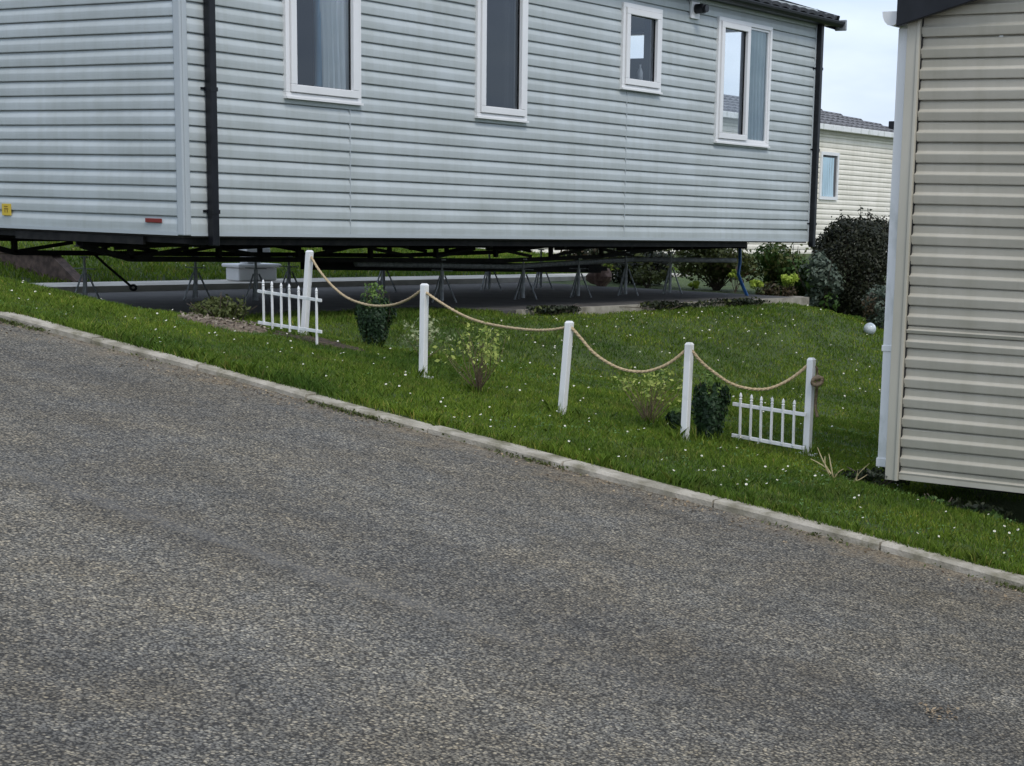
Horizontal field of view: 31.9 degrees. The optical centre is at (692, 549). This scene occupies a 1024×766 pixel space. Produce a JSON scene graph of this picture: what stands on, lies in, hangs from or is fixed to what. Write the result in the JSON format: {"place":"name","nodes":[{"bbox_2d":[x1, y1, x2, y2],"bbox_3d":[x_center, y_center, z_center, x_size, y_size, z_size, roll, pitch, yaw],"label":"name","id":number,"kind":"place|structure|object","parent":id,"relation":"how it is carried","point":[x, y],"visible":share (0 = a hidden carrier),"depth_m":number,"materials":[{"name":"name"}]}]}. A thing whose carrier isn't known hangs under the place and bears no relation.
{"place":"outdoors","nodes":[
{"label":"outdoors","id":0,"kind":"place"},
{"bbox_2d":[32,273,687,292],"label":"path","id":1,"kind":"structure","parent":0,"point":[172,285],"depth_m":20.95,"materials":[{"name":"grey concrete"}]},
{"bbox_2d":[222,248,280,280],"bbox_3d":[-5.148,-3.331,20.710,0.290,0.380,0.680,8,12,31],"label":"storage chest","id":2,"kind":"object","parent":1,"relation":"on","point":[237,272],"visible":0.62,"depth_m":20.55,"materials":[{"name":"white plastic"}]},
{"bbox_2d":[79,282,788,315],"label":"concrete slab","id":3,"kind":"structure","parent":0,"point":[474,296],"depth_m":19.45,"materials":[{"name":"grey concrete"}]},
{"bbox_2d":[74,256,99,299],"bbox_3d":[-5.609,-2.474,16.290,0.274,0.424,0.238,8,12,31],"label":"axle stand","id":4,"kind":"object","parent":3,"relation":"on","point":[84,275],"visible":0.84,"depth_m":16.30,"materials":[{"name":"grey metal"}]},
{"bbox_2d":[184,256,210,299],"bbox_3d":[-4.902,-2.661,17.401,0.274,0.424,0.238,8,12,31],"label":"axle stand","id":5,"kind":"object","parent":3,"relation":"on","point":[195,285],"visible":0.88,"depth_m":17.42,"materials":[{"name":"grey metal"}]},
{"bbox_2d":[244,256,270,301],"bbox_3d":[-4.277,-2.628,17.271,0.274,0.444,0.238,8,12,31],"label":"axle stand","id":6,"kind":"object","parent":3,"relation":"on","point":[255,287],"visible":0.79,"depth_m":17.29,"materials":[{"name":"grey metal"}]},
{"bbox_2d":[278,256,302,296],"bbox_3d":[-4.226,-2.839,18.461,0.274,0.424,0.238,8,12,31],"label":"axle stand","id":7,"kind":"object","parent":3,"relation":"on","point":[288,274],"visible":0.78,"depth_m":18.48,"materials":[{"name":"grey metal"}]},
{"bbox_2d":[375,257,396,291],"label":"axle stand","id":8,"kind":"object","parent":3,"relation":"on","point":[382,279],"visible":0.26,"depth_m":20.29,"materials":[{"name":"grey metal"}]},
{"bbox_2d":[432,259,456,302],"bbox_3d":[-2.600,-2.759,18.241,0.274,0.444,0.238,8,12,31],"label":"axle stand","id":9,"kind":"object","parent":3,"relation":"on","point":[440,281],"visible":0.97,"depth_m":18.27,"materials":[{"name":"grey metal"}]},
{"bbox_2d":[480,254,501,289],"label":"axle stand","id":10,"kind":"object","parent":3,"relation":"on","point":[488,274],"visible":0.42,"depth_m":21.43,"materials":[{"name":"grey metal"}]},
{"bbox_2d":[514,259,536,299],"bbox_3d":[-1.871,-2.951,19.385,0.274,0.444,0.238,8,12,31],"label":"axle stand","id":11,"kind":"object","parent":3,"relation":"on","point":[522,280],"visible":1,"depth_m":19.41,"materials":[{"name":"grey metal"}]},
{"bbox_2d":[533,249,552,289],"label":"axle stand","id":12,"kind":"object","parent":3,"relation":"on","point":[539,276],"visible":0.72,"depth_m":22.12,"materials":[{"name":"grey metal"}]},
{"bbox_2d":[569,258,591,297],"bbox_3d":[-1.323,-3.096,20.245,0.274,0.444,0.238,8,12,31],"label":"axle stand","id":13,"kind":"object","parent":3,"relation":"on","point":[577,279],"visible":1,"depth_m":20.27,"materials":[{"name":"grey metal"}]},
{"bbox_2d":[617,252,638,295],"bbox_3d":[-0.811,-3.265,21.040,0.274,0.513,0.238,8,12,31],"label":"axle stand","id":14,"kind":"object","parent":3,"relation":"on","point":[624,274],"visible":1,"depth_m":21.06,"materials":[{"name":"grey metal"}]},
{"bbox_2d":[0,0,846,290],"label":"static caravan","id":15,"kind":"object","parent":14,"relation":"on","point":[495,128],"visible":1,"depth_m":15.90,"materials":[{"name":"grey plastic"}]},
{"bbox_2d":[281,0,363,105],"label":"window","id":16,"kind":"structure","parent":15,"relation":"in","point":[337,23],"depth_m":14.81,"materials":[{"name":"white plastic"}]},
{"bbox_2d":[473,0,528,122],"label":"window","id":17,"kind":"structure","parent":15,"relation":"in","point":[519,113],"depth_m":16.83,"materials":[{"name":"white plastic"}]},
{"bbox_2d":[618,2,662,93],"bbox_3d":[-0.585,-5.238,18.583,0.188,0.868,0.747,8,12,31],"label":"window","id":18,"kind":"structure","parent":15,"relation":"in","point":[653,86],"depth_m":18.57,"materials":[{"name":"white plastic"}]},
{"bbox_2d":[631,29,737,35],"bbox_3d":[-0.124,-5.871,22.800,1.900,1.580,0.090,8,12,31],"label":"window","id":19,"kind":"structure","parent":15,"relation":"in","point":[727,31],"depth_m":22.97,"materials":[{"name":"glass"}]},
{"bbox_2d":[712,16,772,147],"bbox_3d":[0.565,-5.340,20.366,0.116,1.375,1.216,8,12,31],"label":"window","id":20,"kind":"structure","parent":15,"relation":"in","point":[756,39],"depth_m":20.47,"materials":[{"name":"white plastic"}]},
{"bbox_2d":[737,249,748,295],"bbox_3d":[0.620,-3.460,22.354,0.098,0.654,0.416,-2,11,-18],"label":"hose","id":21,"kind":"object","parent":15,"relation":"hanging from","point":[738,272],"visible":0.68,"depth_m":22.39,"materials":[{"name":"blue plastic"}]},
{"bbox_2d":[662,252,681,293],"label":"axle stand","id":22,"kind":"object","parent":3,"relation":"on","point":[669,272],"visible":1,"depth_m":21.87,"materials":[{"name":"grey metal"}]},
{"bbox_2d":[0,321,1023,765],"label":"road","id":23,"kind":"structure","parent":0,"point":[196,569],"depth_m":6.38,"materials":[{"name":"grey asphalt"}]},
{"bbox_2d":[0,317,1023,592],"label":"kerb weeds","id":24,"kind":"object","parent":23,"relation":"on","point":[324,405],"visible":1,"depth_m":9.78,"materials":[{"name":"green plant"}]},
{"bbox_2d":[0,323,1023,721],"bbox_3d":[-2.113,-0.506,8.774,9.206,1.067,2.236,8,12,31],"label":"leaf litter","id":25,"kind":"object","parent":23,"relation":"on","point":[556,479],"visible":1,"depth_m":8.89,"materials":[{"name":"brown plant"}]},
{"bbox_2d":[0,241,1023,574],"bbox_3d":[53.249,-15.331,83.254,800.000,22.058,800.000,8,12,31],"label":"lawn","id":26,"kind":"structure","parent":0,"point":[1016,507],"depth_m":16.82,"materials":[{"name":"green plant"}]},
{"bbox_2d":[0,252,82,281],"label":"retaining wall","id":27,"kind":"structure","parent":26,"relation":"on","point":[59,266],"depth_m":19.30,"materials":[{"name":"concrete"}]},
{"bbox_2d":[188,292,256,320],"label":"shrub","id":28,"kind":"object","parent":26,"relation":"on","point":[216,307],"visible":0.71,"depth_m":13.93,"materials":[{"name":"green plant"}]},
{"bbox_2d":[178,311,268,332],"bbox_3d":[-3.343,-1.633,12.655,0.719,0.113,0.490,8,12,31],"label":"wood chips","id":29,"kind":"object","parent":26,"relation":"on","point":[226,319],"visible":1,"depth_m":12.63,"materials":[{"name":"brown soil"}]},
{"bbox_2d":[257,280,321,344],"bbox_3d":[-2.834,-1.667,12.443,0.740,0.422,0.022,11,14,40],"label":"picket panel","id":30,"kind":"object","parent":26,"relation":"on","point":[289,295],"visible":1,"depth_m":12.44,"materials":[{"name":"white paint"}]},
{"bbox_2d":[300,250,313,334],"bbox_3d":[-2.742,-1.786,12.598,0.110,0.668,0.042,8,12,31],"label":"rope post","id":31,"kind":"object","parent":26,"relation":"on","point":[307,283],"visible":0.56,"depth_m":12.57,"materials":[{"name":"white paint"}]},
{"bbox_2d":[272,330,364,351],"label":"bare soil","id":32,"kind":"structure","parent":26,"relation":"on","point":[323,341],"depth_m":12.42,"materials":[{"name":"brown soil"}]},
{"bbox_2d":[354,282,396,346],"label":"shrub","id":33,"kind":"object","parent":26,"relation":"on","point":[373,322],"visible":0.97,"depth_m":12.61,"materials":[{"name":"green plant"}]},
{"bbox_2d":[419,283,433,378],"bbox_3d":[-1.737,-1.377,11.419,0.120,0.663,0.070,8,12,31],"label":"rope post","id":34,"kind":"object","parent":26,"relation":"on","point":[423,329],"visible":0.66,"depth_m":11.39,"materials":[{"name":"white paint"}]},
{"bbox_2d":[399,315,455,356],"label":"twiggy shrub","id":35,"kind":"object","parent":26,"relation":"on","point":[430,339],"visible":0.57,"depth_m":12.44,"materials":[{"name":"green plant"}]},
{"bbox_2d":[433,321,509,389],"bbox_3d":[-1.349,-1.213,11.146,0.579,0.466,0.468,8,12,31],"label":"twiggy shrub","id":36,"kind":"object","parent":26,"relation":"on","point":[479,372],"visible":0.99,"depth_m":11.13,"materials":[{"name":"green plant"}]},
{"bbox_2d":[0,311,1023,589],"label":"kerb","id":37,"kind":"structure","parent":26,"relation":"on","point":[812,525],"depth_m":9.18,"materials":[{"name":"grey concrete"}]},
{"bbox_2d":[0,289,1023,557],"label":"clover","id":38,"kind":"object","parent":26,"relation":"on","point":[676,453],"visible":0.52,"depth_m":10.29,"materials":[{"name":"green plant"}]},
{"bbox_2d":[11,247,1018,552],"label":"daisies","id":39,"kind":"object","parent":26,"relation":"on","point":[627,431],"visible":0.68,"depth_m":11.77,"materials":[{"name":"white plant"}]},
{"bbox_2d":[524,303,581,314],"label":"trailing plant","id":40,"kind":"object","parent":26,"relation":"on","point":[549,309],"visible":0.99,"depth_m":17.64,"materials":[{"name":"green plant"}]},
{"bbox_2d":[558,321,573,414],"bbox_3d":[-0.766,-1.059,10.661,0.091,0.625,0.042,8,12,31],"label":"rope post","id":41,"kind":"object","parent":26,"relation":"on","point":[565,366],"visible":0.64,"depth_m":10.63,"materials":[{"name":"white paint"}]},
{"bbox_2d":[560,248,623,266],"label":"bush","id":42,"kind":"object","parent":26,"relation":"on","point":[593,251],"visible":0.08,"depth_m":27.78,"materials":[{"name":"green plant"}]},
{"bbox_2d":[586,268,611,285],"bbox_3d":[-1.262,-3.672,23.900,0.348,0.284,0.342,2,11,1],"label":"garden stone","id":43,"kind":"object","parent":26,"relation":"on","point":[603,278],"visible":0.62,"depth_m":23.78,"materials":[{"name":"stone"}]},
{"bbox_2d":[584,248,682,285],"bbox_3d":[-0.802,-4.142,25.416,1.709,0.743,1.220,8,12,31],"label":"bush","id":44,"kind":"object","parent":26,"relation":"on","point":[616,274],"visible":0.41,"depth_m":25.18,"materials":[{"name":"green plant"}]},
{"bbox_2d":[629,266,668,287],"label":"bush","id":45,"kind":"object","parent":26,"relation":"on","point":[642,276],"visible":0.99,"depth_m":24.56,"materials":[{"name":"green plant"}]},
{"bbox_2d":[611,366,692,424],"bbox_3d":[-0.251,-0.936,10.836,0.504,0.373,0.426,1,11,-3],"label":"twiggy shrub","id":46,"kind":"object","parent":26,"relation":"on","point":[657,382],"visible":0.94,"depth_m":10.87,"materials":[{"name":"green plant"}]},
{"bbox_2d":[516,296,808,314],"bbox_3d":[-0.202,-2.625,19.855,0.220,0.282,5.880,8,12,31],"label":"slab edge","id":47,"kind":"object","parent":26,"relation":"on","point":[801,300],"visible":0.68,"depth_m":18.86,"materials":[{"name":"concrete"}]},
{"bbox_2d":[629,300,699,310],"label":"trailing plant","id":48,"kind":"object","parent":26,"relation":"on","point":[665,304],"visible":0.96,"depth_m":19.36,"materials":[{"name":"green plant"}]},
{"bbox_2d":[665,407,681,429],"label":"shrub","id":49,"kind":"object","parent":26,"relation":"on","point":[673,415],"visible":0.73,"depth_m":10.86,"materials":[{"name":"green plant"}]},
{"bbox_2d":[680,342,693,439],"bbox_3d":[-0.035,-0.900,10.465,0.057,0.637,0.042,8,12,31],"label":"rope post","id":50,"kind":"object","parent":26,"relation":"on","point":[687,388],"visible":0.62,"depth_m":10.44,"materials":[{"name":"white paint"}]},
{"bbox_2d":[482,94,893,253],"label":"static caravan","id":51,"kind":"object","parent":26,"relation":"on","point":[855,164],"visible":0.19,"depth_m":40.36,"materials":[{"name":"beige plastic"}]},
{"bbox_2d":[818,151,839,199],"bbox_3d":[3.040,-8.324,39.570,0.055,1.040,0.850,8,12,31],"label":"window","id":52,"kind":"structure","parent":51,"relation":"in","point":[829,161],"depth_m":39.55,"materials":[{"name":"white plastic"}]},
{"bbox_2d":[687,280,699,289],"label":"flower clump","id":53,"kind":"object","parent":26,"relation":"on","point":[694,284],"visible":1,"depth_m":24.38,"materials":[{"name":"green plant"}]},
{"bbox_2d":[691,367,731,440],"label":"shrub","id":54,"kind":"object","parent":26,"relation":"on","point":[709,410],"visible":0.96,"depth_m":10.56,"materials":[{"name":"green plant"}]},
{"bbox_2d":[669,242,761,290],"bbox_3d":[0.325,-4.011,24.535,1.391,0.906,1.204,8,12,31],"label":"bush","id":55,"kind":"object","parent":26,"relation":"on","point":[718,272],"visible":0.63,"depth_m":24.29,"materials":[{"name":"green plant"}]},
{"bbox_2d":[695,297,769,306],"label":"trailing plant","id":56,"kind":"object","parent":26,"relation":"on","point":[742,301],"visible":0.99,"depth_m":20.61,"materials":[{"name":"green plant"}]},
{"bbox_2d":[728,269,741,292],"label":"flower clump","id":57,"kind":"object","parent":26,"relation":"on","point":[733,273],"visible":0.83,"depth_m":24.02,"materials":[{"name":"green plant"}]},
{"bbox_2d":[749,279,763,290],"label":"flower clump","id":58,"kind":"object","parent":26,"relation":"on","point":[757,283],"visible":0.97,"depth_m":23.63,"materials":[{"name":"green plant"}]},
{"bbox_2d":[731,393,805,449],"bbox_3d":[0.454,-0.774,10.666,0.496,0.314,0.022,8,12,29],"label":"picket panel","id":59,"kind":"object","parent":26,"relation":"on","point":[761,407],"visible":0.98,"depth_m":10.66,"materials":[{"name":"white paint"}]},
{"bbox_2d":[754,281,798,295],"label":"bush","id":60,"kind":"object","parent":26,"relation":"on","point":[768,290],"visible":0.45,"depth_m":23.38,"materials":[{"name":"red plant"}]},
{"bbox_2d":[747,242,812,295],"bbox_3d":[1.281,-3.773,24.275,1.094,1.100,0.920,8,12,31],"label":"bush","id":61,"kind":"object","parent":26,"relation":"on","point":[775,264],"visible":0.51,"depth_m":24.09,"materials":[{"name":"green plant"}]},
{"bbox_2d":[780,273,798,295],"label":"flower clump","id":62,"kind":"object","parent":26,"relation":"on","point":[791,279],"visible":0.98,"depth_m":23.34,"materials":[{"name":"green plant"}]},
{"bbox_2d":[799,358,816,456],"bbox_3d":[0.692,-0.823,10.601,0.120,0.641,0.070,8,12,31],"label":"rope post","id":63,"kind":"object","parent":26,"relation":"on","point":[809,406],"visible":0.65,"depth_m":10.58,"materials":[{"name":"white paint"}]},
{"bbox_2d":[310,256,823,417],"bbox_3d":[-1.122,-1.379,11.275,4.131,0.806,0.759,8,12,31],"label":"rope","id":64,"kind":"object","parent":63,"relation":"attached to","point":[817,377],"visible":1,"depth_m":10.57,"materials":[{"name":"beige fabric"}]},
{"bbox_2d":[789,250,843,312],"bbox_3d":[1.718,-3.548,23.707,0.730,0.901,0.797,8,12,31],"label":"bush","id":65,"kind":"object","parent":26,"relation":"on","point":[819,274],"visible":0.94,"depth_m":23.48,"materials":[{"name":"green plant"}]},
{"bbox_2d":[811,447,869,481],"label":"dry stalks","id":66,"kind":"object","parent":26,"relation":"on","point":[827,469],"visible":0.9,"depth_m":9.96,"materials":[{"name":"plant"}]},
{"bbox_2d":[811,205,889,317],"bbox_3d":[2.339,-3.829,24.215,1.430,1.710,1.618,8,12,31],"label":"hedge","id":67,"kind":"object","parent":26,"relation":"on","point":[856,250],"visible":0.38,"depth_m":23.65,"materials":[{"name":"green plant"}]},
{"bbox_2d":[821,467,917,486],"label":"shrub","id":68,"kind":"object","parent":26,"relation":"on","point":[875,473],"visible":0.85,"depth_m":9.96,"materials":[{"name":"green plant"}]},
{"bbox_2d":[863,323,875,334],"bbox_3d":[2.093,-2.588,20.986,0.149,0.185,0.149,8,12,31],"label":"garden globe","id":69,"kind":"object","parent":26,"relation":"on","point":[869,328],"visible":0.94,"depth_m":20.93,"materials":[{"name":"white plastic"}]},
{"bbox_2d":[861,285,885,328],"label":"bush","id":70,"kind":"object","parent":26,"relation":"on","point":[875,307],"visible":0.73,"depth_m":21.76,"materials":[{"name":"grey plant"}]},
{"bbox_2d":[876,0,1023,494],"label":"static caravan","id":71,"kind":"object","parent":26,"relation":"on","point":[952,400],"visible":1,"depth_m":9.48,"materials":[{"name":"beige plastic"}]},
{"bbox_2d":[916,493,1018,522],"bbox_3d":[1.364,-0.226,9.726,0.931,0.169,0.247,8,12,31],"label":"shrub","id":72,"kind":"object","parent":26,"relation":"on","point":[971,505],"visible":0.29,"depth_m":9.56,"materials":[{"name":"green plant"}]},
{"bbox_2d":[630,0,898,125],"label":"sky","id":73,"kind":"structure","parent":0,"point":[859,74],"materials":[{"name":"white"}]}
]}

